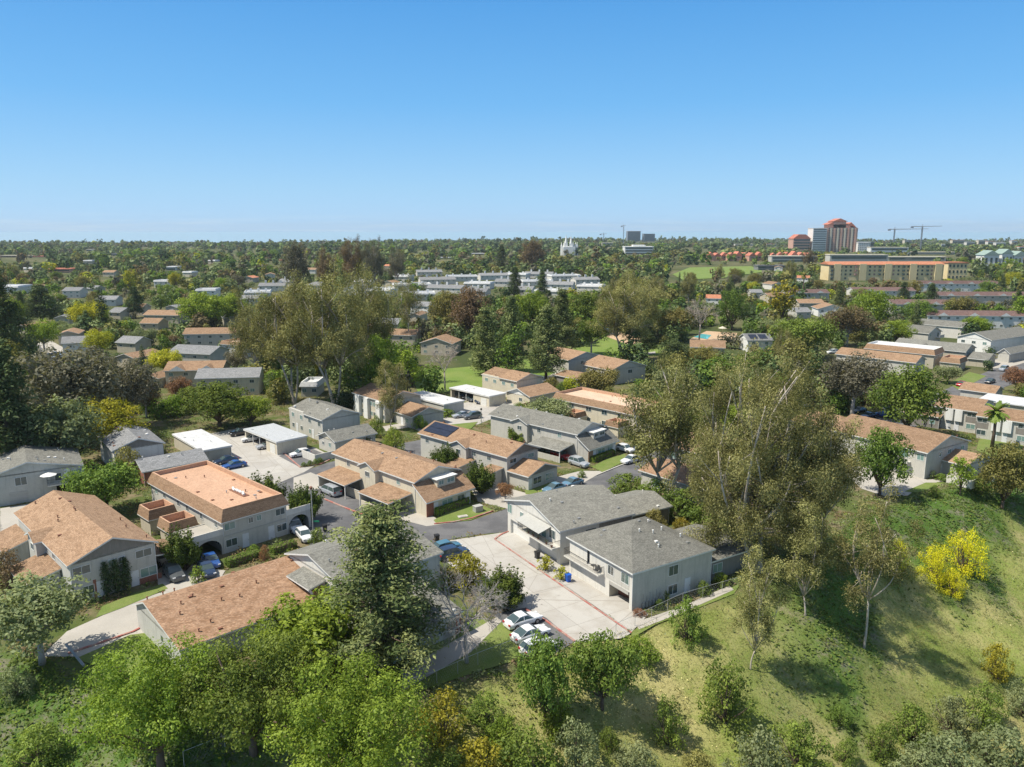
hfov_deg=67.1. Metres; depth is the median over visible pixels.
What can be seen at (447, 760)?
shrub
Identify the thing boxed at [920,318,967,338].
townhouse
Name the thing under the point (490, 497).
driveway
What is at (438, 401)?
carport
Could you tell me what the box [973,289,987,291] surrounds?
round tree
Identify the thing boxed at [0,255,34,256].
long building
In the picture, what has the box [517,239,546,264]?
tree
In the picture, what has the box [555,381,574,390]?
tree
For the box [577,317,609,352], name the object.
tree
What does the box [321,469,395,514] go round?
street
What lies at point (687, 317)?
conifer tree
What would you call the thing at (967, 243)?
distant building
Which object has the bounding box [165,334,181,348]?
tree
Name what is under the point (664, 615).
path
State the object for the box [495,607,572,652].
parking bay
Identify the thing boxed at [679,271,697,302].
eucalyptus tree
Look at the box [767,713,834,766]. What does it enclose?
shrub
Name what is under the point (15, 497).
garage door
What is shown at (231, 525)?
window
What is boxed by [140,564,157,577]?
window
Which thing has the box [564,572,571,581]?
wheelie bin
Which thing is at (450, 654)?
path
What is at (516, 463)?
townhouse
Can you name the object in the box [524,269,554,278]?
condominium
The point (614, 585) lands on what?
garage door
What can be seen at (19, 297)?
pine tree
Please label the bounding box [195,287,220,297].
house
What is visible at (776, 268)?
house
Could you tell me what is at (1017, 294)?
conifer tree
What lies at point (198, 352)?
house
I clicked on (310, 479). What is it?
driveway
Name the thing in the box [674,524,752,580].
garage wing
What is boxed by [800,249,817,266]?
eucalyptus tree
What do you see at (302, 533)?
parked car
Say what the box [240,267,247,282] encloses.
pine tree
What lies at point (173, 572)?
parked car
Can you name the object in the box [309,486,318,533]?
street lamp
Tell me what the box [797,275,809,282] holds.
house
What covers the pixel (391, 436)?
shrub
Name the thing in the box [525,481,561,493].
lawn
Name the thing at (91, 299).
eucalyptus tree
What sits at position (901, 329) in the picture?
tree
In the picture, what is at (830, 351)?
parked car
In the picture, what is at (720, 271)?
eucalyptus tree
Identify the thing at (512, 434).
juniper tree
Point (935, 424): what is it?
cottage
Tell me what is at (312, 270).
house
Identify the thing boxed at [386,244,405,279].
eucalyptus tree
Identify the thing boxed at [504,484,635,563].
townhouse
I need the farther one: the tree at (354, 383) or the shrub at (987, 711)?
the tree at (354, 383)
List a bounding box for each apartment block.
[137,460,310,553]
[553,387,661,437]
[864,341,967,370]
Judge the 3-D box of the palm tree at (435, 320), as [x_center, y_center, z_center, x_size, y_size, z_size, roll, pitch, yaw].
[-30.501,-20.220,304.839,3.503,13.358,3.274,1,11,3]
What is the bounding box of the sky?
[0,0,1023,231]
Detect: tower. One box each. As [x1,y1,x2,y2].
[626,231,640,241]
[642,234,654,241]
[808,228,827,251]
[822,218,857,251]
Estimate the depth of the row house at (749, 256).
1166.42 m
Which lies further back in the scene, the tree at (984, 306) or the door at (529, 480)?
the tree at (984, 306)
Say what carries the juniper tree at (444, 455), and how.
on the ground at (770, 698)
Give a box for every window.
[14,476,27,485]
[54,472,61,480]
[72,564,90,576]
[82,584,94,592]
[117,555,124,563]
[135,547,151,558]
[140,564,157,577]
[224,521,235,530]
[225,537,237,547]
[248,517,253,523]
[256,514,261,520]
[275,507,284,515]
[276,522,286,531]
[442,497,452,505]
[446,620,455,631]
[447,476,453,482]
[457,493,464,499]
[507,503,511,513]
[533,475,541,484]
[545,471,553,480]
[549,528,555,539]
[598,447,604,453]
[608,564,613,576]
[621,571,628,585]
[667,583,677,595]
[668,563,678,576]
[712,562,722,573]
[917,453,924,460]
[966,423,974,429]
[967,412,976,417]
[976,429,985,435]
[977,418,987,422]
[1016,435,1023,441]
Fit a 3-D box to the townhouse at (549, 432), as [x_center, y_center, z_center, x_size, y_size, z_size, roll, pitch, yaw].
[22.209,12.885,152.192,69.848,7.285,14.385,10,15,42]
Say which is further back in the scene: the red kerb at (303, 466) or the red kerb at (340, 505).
the red kerb at (303, 466)
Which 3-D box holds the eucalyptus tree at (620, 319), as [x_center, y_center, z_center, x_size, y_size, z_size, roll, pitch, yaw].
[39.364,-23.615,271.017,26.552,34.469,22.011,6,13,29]
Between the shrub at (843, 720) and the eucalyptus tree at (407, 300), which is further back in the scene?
the eucalyptus tree at (407, 300)
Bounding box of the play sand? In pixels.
[608,333,640,343]
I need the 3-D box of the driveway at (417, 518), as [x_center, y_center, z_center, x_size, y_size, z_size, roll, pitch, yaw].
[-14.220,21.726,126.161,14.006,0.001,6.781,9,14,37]
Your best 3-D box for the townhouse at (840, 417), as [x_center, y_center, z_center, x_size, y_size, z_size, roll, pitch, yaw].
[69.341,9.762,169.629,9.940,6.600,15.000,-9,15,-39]
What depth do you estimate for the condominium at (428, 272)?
783.85 m
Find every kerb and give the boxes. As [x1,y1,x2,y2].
[68,627,139,653]
[283,453,329,467]
[324,498,365,515]
[434,510,492,523]
[494,539,631,632]
[525,608,575,641]
[596,464,623,475]
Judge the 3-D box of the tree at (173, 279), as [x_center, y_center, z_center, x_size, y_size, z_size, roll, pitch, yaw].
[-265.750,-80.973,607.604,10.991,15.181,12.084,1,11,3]
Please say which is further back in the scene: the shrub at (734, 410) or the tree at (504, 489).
the shrub at (734, 410)
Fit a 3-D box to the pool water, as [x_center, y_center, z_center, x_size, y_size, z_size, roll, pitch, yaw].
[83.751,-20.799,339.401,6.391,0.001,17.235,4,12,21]
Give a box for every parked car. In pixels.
[156,556,168,565]
[162,561,185,582]
[197,559,216,578]
[201,551,220,567]
[213,455,238,464]
[221,459,246,469]
[228,426,249,436]
[240,434,261,442]
[255,441,265,449]
[289,447,311,457]
[289,516,302,533]
[295,526,312,542]
[319,482,341,496]
[434,539,461,547]
[439,544,469,560]
[452,411,468,417]
[455,391,464,398]
[462,410,481,419]
[464,395,472,401]
[502,610,542,629]
[509,623,550,643]
[518,636,556,656]
[542,481,566,490]
[550,450,570,459]
[562,476,583,485]
[568,455,589,467]
[616,443,634,452]
[620,454,640,463]
[826,349,837,353]
[855,406,866,413]
[860,411,877,417]
[875,411,893,416]
[956,380,965,385]
[984,378,995,383]
[998,365,1008,370]
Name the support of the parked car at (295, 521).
on the street at (331, 515)
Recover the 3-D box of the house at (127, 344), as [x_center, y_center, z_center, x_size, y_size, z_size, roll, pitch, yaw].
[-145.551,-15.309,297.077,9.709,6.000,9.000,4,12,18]
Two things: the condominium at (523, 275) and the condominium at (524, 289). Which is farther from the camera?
the condominium at (523, 275)
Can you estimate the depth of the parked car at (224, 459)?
154.32 m
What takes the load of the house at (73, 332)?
on the ground at (770, 698)
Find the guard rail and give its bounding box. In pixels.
[65,643,84,666]
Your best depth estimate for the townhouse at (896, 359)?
251.70 m
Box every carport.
[172,429,231,461]
[243,423,307,454]
[413,391,464,414]
[449,384,506,406]
[980,393,1023,410]
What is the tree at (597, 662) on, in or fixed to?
on the ground at (770, 698)
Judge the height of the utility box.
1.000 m
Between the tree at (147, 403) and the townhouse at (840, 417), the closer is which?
the townhouse at (840, 417)
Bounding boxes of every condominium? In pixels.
[244,288,271,297]
[258,280,286,290]
[277,276,291,286]
[368,286,397,295]
[392,281,430,289]
[394,273,413,281]
[401,289,434,300]
[415,268,442,275]
[418,274,455,283]
[426,282,467,293]
[448,273,477,281]
[463,280,494,288]
[464,285,490,295]
[477,271,508,279]
[494,276,520,286]
[506,271,530,278]
[508,283,535,294]
[520,278,550,286]
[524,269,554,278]
[534,287,565,295]
[546,279,575,289]
[547,273,580,280]
[570,274,599,284]
[576,282,605,291]
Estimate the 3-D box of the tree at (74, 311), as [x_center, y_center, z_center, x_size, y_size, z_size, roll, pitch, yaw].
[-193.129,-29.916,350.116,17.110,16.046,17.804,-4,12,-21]
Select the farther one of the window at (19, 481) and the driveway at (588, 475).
the driveway at (588, 475)
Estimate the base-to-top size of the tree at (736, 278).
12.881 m
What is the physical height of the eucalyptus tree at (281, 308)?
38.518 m
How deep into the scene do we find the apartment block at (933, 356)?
263.44 m
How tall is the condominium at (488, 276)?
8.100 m
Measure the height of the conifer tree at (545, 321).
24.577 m
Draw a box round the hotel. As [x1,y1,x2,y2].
[855,242,870,251]
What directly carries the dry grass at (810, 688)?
on the ground at (770, 698)
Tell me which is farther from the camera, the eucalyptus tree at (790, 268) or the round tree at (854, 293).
the eucalyptus tree at (790, 268)
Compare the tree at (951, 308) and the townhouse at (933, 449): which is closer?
the townhouse at (933, 449)
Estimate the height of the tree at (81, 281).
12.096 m
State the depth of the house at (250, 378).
218.63 m
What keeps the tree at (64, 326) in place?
on the ground at (770, 698)
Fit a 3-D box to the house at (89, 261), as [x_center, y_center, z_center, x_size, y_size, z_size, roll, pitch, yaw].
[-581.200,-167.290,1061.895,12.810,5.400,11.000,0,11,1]
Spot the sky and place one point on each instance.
(116, 115)
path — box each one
[383,424,422,430]
[401,617,500,688]
[543,352,654,381]
[635,586,733,628]
[913,476,941,482]
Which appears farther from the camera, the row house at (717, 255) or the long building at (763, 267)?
the row house at (717, 255)
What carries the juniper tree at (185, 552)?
on the ground at (770, 698)
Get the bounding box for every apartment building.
[820,261,945,280]
[940,261,968,278]
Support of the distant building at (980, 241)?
on the ground at (770, 698)
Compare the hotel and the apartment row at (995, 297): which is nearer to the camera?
the apartment row at (995, 297)
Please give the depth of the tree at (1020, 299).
368.38 m
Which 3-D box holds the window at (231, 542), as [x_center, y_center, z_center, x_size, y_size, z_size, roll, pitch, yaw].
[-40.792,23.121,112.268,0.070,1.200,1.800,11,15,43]
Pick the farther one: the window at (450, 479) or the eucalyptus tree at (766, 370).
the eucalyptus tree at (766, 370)
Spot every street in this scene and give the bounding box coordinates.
[277,440,668,544]
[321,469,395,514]
[871,363,1023,426]
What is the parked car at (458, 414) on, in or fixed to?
on the parking court at (485, 411)
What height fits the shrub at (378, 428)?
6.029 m
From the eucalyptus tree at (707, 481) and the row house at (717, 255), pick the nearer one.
the eucalyptus tree at (707, 481)
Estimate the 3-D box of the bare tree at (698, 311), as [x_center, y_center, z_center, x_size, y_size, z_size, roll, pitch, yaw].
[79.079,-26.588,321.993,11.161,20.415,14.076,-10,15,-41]
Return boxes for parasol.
[40,472,56,485]
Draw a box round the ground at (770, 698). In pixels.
[0,240,1023,766]
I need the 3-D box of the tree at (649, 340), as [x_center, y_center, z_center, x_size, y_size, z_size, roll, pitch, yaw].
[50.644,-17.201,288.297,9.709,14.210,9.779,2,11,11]
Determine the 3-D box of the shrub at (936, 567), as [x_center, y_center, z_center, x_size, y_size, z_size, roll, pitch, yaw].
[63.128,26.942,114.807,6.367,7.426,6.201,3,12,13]
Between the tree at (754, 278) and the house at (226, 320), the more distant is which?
the tree at (754, 278)
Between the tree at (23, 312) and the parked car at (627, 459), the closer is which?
the parked car at (627, 459)
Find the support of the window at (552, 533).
in the townhouse at (555, 517)
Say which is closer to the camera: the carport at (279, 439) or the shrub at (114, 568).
the shrub at (114, 568)
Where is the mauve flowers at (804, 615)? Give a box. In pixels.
[6,501,1022,765]
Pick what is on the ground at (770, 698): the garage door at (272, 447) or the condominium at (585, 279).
the condominium at (585, 279)
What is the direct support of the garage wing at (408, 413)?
on the ground at (770, 698)
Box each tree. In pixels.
[0,269,40,361]
[0,298,27,322]
[0,337,63,455]
[0,568,100,665]
[4,262,19,283]
[9,393,114,451]
[10,342,130,410]
[15,290,33,321]
[23,283,62,318]
[25,317,60,350]
[48,320,67,325]
[49,271,61,277]
[52,322,82,331]
[53,293,67,303]
[56,626,234,766]
[59,456,146,504]
[63,301,106,323]
[72,275,89,286]
[81,328,114,349]
[82,397,149,441]
[85,295,97,305]
[86,291,100,301]
[92,352,121,373]
[94,287,107,327]
[96,309,113,322]
[105,357,161,418]
[123,269,136,289]
[123,286,144,317]
[127,327,158,338]
[134,381,163,417]
[139,344,145,365]
[142,348,182,368]
[150,295,168,308]
[154,521,202,570]
[158,283,177,292]
[164,376,193,394]
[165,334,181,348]
[167,272,181,285]
[169,288,188,296]
[172,616,335,759]
[174,290,230,322]
[177,386,203,409]
[180,379,250,427]
[213,278,227,292]
[218,293,247,318]
[222,349,248,367]
[226,287,276,365]
[228,393,273,425]
[231,274,244,286]
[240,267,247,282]
[241,266,321,403]
[245,578,375,683]
[248,470,287,497]
[253,648,440,766]
[268,255,377,404]
[280,240,309,293]
[287,480,325,522]
[302,498,455,676]
[306,270,312,282]
[313,244,337,279]
[337,235,365,283]
[341,360,370,394]
[346,260,400,357]
[351,333,401,385]
[360,235,387,287]
[373,358,411,429]
[374,278,384,285]
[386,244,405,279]
[387,270,427,331]
[394,345,423,390]
[398,316,409,328]
[409,364,422,386]
[414,317,421,342]
[425,289,465,328]
[425,342,458,389]
[426,441,458,463]
[426,562,508,663]
[430,315,438,334]
[448,284,491,344]
[463,459,495,493]
[466,307,502,372]
[477,562,527,609]
[495,245,507,270]
[495,295,528,369]
[495,482,514,498]
[507,267,524,295]
[507,426,523,442]
[510,287,549,324]
[512,626,577,722]
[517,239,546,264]
[519,303,568,378]
[519,394,572,416]
[535,271,547,295]
[541,286,581,349]
[544,290,554,306]
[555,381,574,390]
[566,317,585,333]
[567,627,645,711]
[568,289,601,320]
[575,365,619,390]
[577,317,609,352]
[585,270,660,357]
[594,295,605,306]
[607,276,619,295]
[613,346,724,500]
[619,267,639,290]
[624,272,671,337]
[637,319,659,349]
[651,273,667,303]
[652,368,697,391]
[654,306,694,335]
[657,338,689,361]
[659,337,847,572]
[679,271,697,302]
[679,429,728,523]
[683,309,693,329]
[685,272,697,280]
[685,344,721,361]
[686,295,721,339]
[698,355,731,385]
[714,263,723,282]
[715,288,750,329]
[722,283,732,299]
[726,274,741,283]
[727,275,735,289]
[728,268,741,278]
[730,544,795,668]
[742,365,782,404]
[746,273,762,283]
[746,281,759,289]
[752,299,766,305]
[755,317,787,335]
[765,279,798,318]
[765,326,800,369]
[767,314,841,346]
[776,382,867,549]
[777,497,840,615]
[782,258,797,277]
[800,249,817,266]
[801,272,806,293]
[813,279,825,288]
[818,349,899,413]
[822,303,873,346]
[825,480,930,648]
[831,281,847,307]
[846,288,897,320]
[850,288,865,295]
[854,424,917,495]
[863,362,953,425]
[868,277,877,284]
[880,319,917,340]
[896,282,911,298]
[900,299,938,319]
[907,280,923,292]
[908,302,926,324]
[923,282,939,298]
[933,364,962,380]
[941,295,982,309]
[942,300,956,309]
[947,455,976,495]
[956,257,969,261]
[958,277,975,280]
[962,315,994,331]
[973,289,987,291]
[974,302,990,309]
[974,440,1023,509]
[977,269,984,279]
[977,280,999,290]
[995,271,1004,280]
[996,273,1008,290]
[998,271,1023,285]
[999,365,1023,388]
[1000,257,1022,270]
[1008,292,1023,312]
[1010,290,1022,306]
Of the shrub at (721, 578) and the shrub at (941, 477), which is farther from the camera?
the shrub at (941, 477)
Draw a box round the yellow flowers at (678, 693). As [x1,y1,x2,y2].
[48,525,1012,755]
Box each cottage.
[555,370,588,387]
[638,458,715,504]
[672,432,738,465]
[900,409,943,428]
[958,381,1004,397]
[996,345,1023,362]
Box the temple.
[560,237,577,255]
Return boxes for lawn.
[75,633,156,681]
[96,584,166,616]
[403,619,522,692]
[414,346,665,391]
[434,503,491,523]
[451,422,476,428]
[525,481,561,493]
[574,336,658,357]
[592,454,625,471]
[631,584,739,636]
[673,266,761,279]
[906,482,944,492]
[949,372,984,388]
[976,438,1023,456]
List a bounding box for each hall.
[975,250,999,265]
[995,249,1013,263]
[1012,251,1023,263]
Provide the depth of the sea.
20508.43 m
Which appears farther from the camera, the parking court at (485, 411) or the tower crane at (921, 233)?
the tower crane at (921, 233)
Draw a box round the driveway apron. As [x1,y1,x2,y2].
[498,532,647,631]
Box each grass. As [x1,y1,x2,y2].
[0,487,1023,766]
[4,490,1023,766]
[307,540,1023,766]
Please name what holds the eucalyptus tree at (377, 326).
on the ground at (770, 698)
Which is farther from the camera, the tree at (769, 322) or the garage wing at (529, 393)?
the tree at (769, 322)
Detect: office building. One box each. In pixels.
[622,246,653,254]
[788,234,810,250]
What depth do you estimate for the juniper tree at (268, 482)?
128.16 m
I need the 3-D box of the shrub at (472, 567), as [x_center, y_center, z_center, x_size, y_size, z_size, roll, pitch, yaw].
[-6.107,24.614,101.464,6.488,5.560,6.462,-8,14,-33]
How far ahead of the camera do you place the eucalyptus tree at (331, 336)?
194.50 m
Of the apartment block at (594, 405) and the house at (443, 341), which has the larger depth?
the house at (443, 341)
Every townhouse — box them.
[0,445,84,506]
[0,490,170,600]
[97,423,165,464]
[284,523,443,594]
[288,398,361,440]
[317,438,628,597]
[351,383,422,422]
[417,420,560,489]
[481,366,543,396]
[488,403,788,502]
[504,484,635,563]
[541,347,603,372]
[564,516,715,610]
[581,355,646,384]
[791,411,845,444]
[829,414,970,478]
[835,347,926,374]
[895,338,996,366]
[902,324,944,340]
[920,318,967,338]
[934,394,995,432]
[956,327,1023,352]
[975,405,1023,445]
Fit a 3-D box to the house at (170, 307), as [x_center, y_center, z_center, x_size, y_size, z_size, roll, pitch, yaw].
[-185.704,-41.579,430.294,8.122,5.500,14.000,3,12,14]
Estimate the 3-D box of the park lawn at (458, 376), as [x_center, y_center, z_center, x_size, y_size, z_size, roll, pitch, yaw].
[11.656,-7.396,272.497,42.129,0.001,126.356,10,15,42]
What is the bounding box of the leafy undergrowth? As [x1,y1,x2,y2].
[0,643,589,766]
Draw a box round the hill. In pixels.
[600,239,1022,244]
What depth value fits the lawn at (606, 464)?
154.58 m
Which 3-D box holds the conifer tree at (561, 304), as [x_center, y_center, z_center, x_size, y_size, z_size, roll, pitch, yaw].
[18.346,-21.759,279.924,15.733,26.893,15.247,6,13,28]
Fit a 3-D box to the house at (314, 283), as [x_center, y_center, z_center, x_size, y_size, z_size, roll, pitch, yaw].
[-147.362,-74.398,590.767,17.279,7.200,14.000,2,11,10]
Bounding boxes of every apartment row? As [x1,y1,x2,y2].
[163,360,230,386]
[783,289,829,300]
[846,287,915,297]
[884,299,977,313]
[911,280,999,291]
[924,310,1023,328]
[929,291,1023,304]
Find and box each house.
[4,284,31,293]
[19,321,45,333]
[23,267,40,271]
[53,314,74,324]
[56,328,84,345]
[61,335,91,356]
[62,287,87,297]
[83,260,95,263]
[87,285,105,293]
[99,296,122,305]
[102,270,119,276]
[109,307,134,319]
[115,336,152,352]
[115,348,160,367]
[136,303,151,315]
[139,318,168,329]
[139,370,165,386]
[143,310,188,323]
[153,279,170,287]
[164,304,181,309]
[167,344,229,360]
[182,271,197,276]
[182,327,239,345]
[194,367,264,394]
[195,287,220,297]
[220,338,252,357]
[221,315,238,326]
[242,295,261,304]
[245,275,258,282]
[265,272,274,277]
[299,377,324,396]
[306,282,321,289]
[308,268,316,273]
[374,318,403,328]
[383,280,399,287]
[389,328,421,345]
[408,311,427,321]
[410,301,435,313]
[420,334,461,355]
[689,339,725,354]
[705,252,714,260]
[705,294,721,304]
[713,253,720,260]
[720,252,726,259]
[725,252,735,260]
[734,251,741,260]
[738,333,773,351]
[745,252,755,260]
[747,289,762,297]
[755,252,762,260]
[759,292,785,302]
[762,281,782,288]
[774,266,782,270]
[786,307,811,318]
[792,299,823,309]
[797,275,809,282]
[811,302,843,316]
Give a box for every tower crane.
[888,229,897,243]
[910,225,930,248]
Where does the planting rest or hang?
on the ground at (770, 698)
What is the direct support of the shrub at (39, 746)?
on the ground at (770, 698)
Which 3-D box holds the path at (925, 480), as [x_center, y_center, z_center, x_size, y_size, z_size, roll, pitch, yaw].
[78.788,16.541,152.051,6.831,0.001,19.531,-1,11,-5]
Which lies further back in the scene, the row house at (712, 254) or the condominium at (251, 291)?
the row house at (712, 254)
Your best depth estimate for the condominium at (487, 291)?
538.29 m
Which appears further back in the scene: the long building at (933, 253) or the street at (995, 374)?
the long building at (933, 253)
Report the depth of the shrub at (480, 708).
74.56 m
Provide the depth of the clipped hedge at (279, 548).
112.33 m
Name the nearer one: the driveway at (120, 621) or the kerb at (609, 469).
the driveway at (120, 621)
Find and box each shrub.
[0,548,21,593]
[0,665,37,704]
[0,719,73,766]
[99,561,113,595]
[109,444,140,480]
[110,559,122,592]
[119,556,131,589]
[189,565,206,583]
[246,543,260,551]
[258,544,269,560]
[298,657,342,686]
[307,527,327,545]
[369,415,383,437]
[381,424,405,449]
[406,682,469,760]
[411,415,427,429]
[424,745,466,766]
[440,548,488,592]
[441,408,455,417]
[452,735,512,766]
[456,688,505,735]
[479,712,522,762]
[493,721,564,766]
[536,555,555,570]
[538,703,575,745]
[544,376,560,390]
[549,716,605,766]
[553,564,566,579]
[577,471,585,477]
[599,726,619,754]
[607,472,647,494]
[612,738,660,766]
[619,632,662,670]
[632,477,677,509]
[633,607,647,617]
[645,508,669,526]
[652,693,688,750]
[653,599,663,610]
[661,487,706,522]
[662,591,669,605]
[666,594,708,651]
[672,517,689,528]
[680,746,715,766]
[684,407,706,431]
[687,499,724,529]
[694,653,757,740]
[695,580,711,597]
[712,570,730,588]
[718,520,767,548]
[720,402,752,434]
[721,720,794,766]
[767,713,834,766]
[824,704,853,730]
[831,736,860,766]
[864,720,901,765]
[887,535,909,571]
[887,699,934,751]
[888,738,939,766]
[906,726,988,766]
[914,540,958,587]
[926,690,982,748]
[928,484,941,498]
[930,470,936,479]
[934,568,969,599]
[935,473,945,481]
[942,526,991,580]
[963,678,1011,733]
[966,475,993,495]
[970,719,1023,766]
[980,642,1014,683]
[1003,674,1023,718]
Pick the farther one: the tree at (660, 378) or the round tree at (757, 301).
the round tree at (757, 301)
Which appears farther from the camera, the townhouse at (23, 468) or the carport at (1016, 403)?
the carport at (1016, 403)
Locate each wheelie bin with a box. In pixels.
[322,523,326,530]
[434,533,439,540]
[534,550,540,558]
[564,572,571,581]
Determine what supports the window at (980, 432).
in the townhouse at (1011, 428)
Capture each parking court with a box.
[211,429,324,484]
[443,401,514,423]
[446,533,629,642]
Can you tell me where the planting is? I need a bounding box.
[0,391,1023,697]
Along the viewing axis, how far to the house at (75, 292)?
531.76 m
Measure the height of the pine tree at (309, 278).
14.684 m
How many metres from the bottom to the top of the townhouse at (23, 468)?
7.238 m
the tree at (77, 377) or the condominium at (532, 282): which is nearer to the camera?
the tree at (77, 377)
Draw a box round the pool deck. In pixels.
[691,331,736,341]
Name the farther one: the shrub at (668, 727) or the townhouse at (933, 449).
the townhouse at (933, 449)
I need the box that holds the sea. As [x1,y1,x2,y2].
[0,232,1023,242]
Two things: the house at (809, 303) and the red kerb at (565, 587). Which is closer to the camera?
the red kerb at (565, 587)
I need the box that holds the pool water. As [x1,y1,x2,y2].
[695,334,710,338]
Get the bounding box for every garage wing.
[132,448,208,485]
[301,423,377,460]
[334,568,463,663]
[394,401,444,428]
[505,382,559,405]
[615,490,672,522]
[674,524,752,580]
[941,449,996,488]
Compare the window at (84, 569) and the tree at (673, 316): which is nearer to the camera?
the window at (84, 569)
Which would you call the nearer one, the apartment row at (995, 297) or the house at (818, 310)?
the house at (818, 310)
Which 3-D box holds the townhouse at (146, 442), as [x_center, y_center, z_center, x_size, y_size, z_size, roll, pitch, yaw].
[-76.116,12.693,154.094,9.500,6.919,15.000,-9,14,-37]
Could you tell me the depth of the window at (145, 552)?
101.70 m
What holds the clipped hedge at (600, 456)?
on the ground at (770, 698)
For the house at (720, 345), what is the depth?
284.55 m
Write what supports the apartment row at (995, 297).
on the ground at (770, 698)
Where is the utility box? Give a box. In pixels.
[472,504,482,512]
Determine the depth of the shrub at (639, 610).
93.51 m
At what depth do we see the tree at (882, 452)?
133.06 m
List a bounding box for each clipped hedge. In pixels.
[224,548,260,567]
[269,539,297,554]
[434,497,469,515]
[590,449,614,462]
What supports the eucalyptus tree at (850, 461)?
on the ground at (770, 698)
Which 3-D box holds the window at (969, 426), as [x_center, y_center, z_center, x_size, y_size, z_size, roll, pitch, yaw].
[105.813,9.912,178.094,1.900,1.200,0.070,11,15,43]
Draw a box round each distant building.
[166,266,181,269]
[950,240,964,242]
[964,242,974,245]
[976,240,987,243]
[993,242,1005,245]
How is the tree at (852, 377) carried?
on the ground at (770, 698)
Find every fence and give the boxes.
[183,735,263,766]
[402,636,521,691]
[616,576,740,626]
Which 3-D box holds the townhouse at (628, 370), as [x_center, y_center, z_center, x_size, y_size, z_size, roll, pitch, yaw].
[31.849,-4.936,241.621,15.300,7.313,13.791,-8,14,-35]
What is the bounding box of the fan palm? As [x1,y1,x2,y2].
[983,400,1009,447]
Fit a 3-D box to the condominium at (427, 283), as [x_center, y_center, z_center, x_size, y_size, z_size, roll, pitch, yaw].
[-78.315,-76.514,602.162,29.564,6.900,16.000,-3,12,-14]
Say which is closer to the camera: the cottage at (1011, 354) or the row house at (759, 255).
the cottage at (1011, 354)
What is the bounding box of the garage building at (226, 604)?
[132,555,328,668]
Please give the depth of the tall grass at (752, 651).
94.08 m
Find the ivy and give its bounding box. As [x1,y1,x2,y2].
[0,486,1023,766]
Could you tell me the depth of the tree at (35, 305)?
382.11 m
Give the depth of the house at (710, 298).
481.51 m
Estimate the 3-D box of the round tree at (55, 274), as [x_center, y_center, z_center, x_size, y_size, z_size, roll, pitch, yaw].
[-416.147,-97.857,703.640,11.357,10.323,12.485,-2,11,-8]
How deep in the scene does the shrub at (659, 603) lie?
95.07 m
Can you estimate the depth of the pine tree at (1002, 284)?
558.68 m
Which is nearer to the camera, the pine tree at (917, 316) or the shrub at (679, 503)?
the shrub at (679, 503)
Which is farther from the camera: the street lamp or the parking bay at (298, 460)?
the parking bay at (298, 460)
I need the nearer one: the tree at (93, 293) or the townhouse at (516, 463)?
the townhouse at (516, 463)
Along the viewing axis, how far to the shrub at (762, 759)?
73.50 m
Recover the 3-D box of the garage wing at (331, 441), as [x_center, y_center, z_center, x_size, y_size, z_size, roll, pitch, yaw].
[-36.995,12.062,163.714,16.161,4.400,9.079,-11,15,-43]
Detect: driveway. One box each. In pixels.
[0,504,27,530]
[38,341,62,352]
[45,574,226,656]
[157,565,224,591]
[294,472,318,489]
[395,507,467,525]
[472,485,527,507]
[556,471,600,484]
[850,465,922,495]
[993,358,1023,367]
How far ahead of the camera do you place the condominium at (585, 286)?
581.52 m
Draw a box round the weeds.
[60,490,1023,766]
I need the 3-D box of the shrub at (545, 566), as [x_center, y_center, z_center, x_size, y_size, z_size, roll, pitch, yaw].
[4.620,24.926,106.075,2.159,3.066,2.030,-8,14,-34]
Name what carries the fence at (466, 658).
on the ground at (770, 698)
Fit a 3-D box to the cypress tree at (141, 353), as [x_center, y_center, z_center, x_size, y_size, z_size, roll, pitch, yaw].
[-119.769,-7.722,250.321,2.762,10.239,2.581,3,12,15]
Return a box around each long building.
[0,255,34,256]
[47,268,77,272]
[754,265,784,269]
[768,255,816,261]
[825,254,888,260]
[867,247,908,254]
[888,256,946,260]
[908,252,954,254]
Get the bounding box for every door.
[9,490,27,504]
[96,580,104,596]
[131,570,139,586]
[242,533,249,547]
[268,525,274,539]
[270,443,274,453]
[481,398,486,405]
[528,478,531,489]
[610,581,628,594]
[684,577,690,593]
[945,420,950,428]
[953,421,958,430]
[1001,433,1006,441]
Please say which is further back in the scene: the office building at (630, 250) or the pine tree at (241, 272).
the office building at (630, 250)
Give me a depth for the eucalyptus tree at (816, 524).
95.98 m
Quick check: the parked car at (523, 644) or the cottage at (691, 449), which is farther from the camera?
the cottage at (691, 449)
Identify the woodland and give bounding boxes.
[0,235,1023,418]
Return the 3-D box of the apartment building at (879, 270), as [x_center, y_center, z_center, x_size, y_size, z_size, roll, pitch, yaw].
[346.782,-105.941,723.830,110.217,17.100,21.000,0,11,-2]
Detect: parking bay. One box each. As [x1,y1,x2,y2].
[280,447,320,465]
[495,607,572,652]

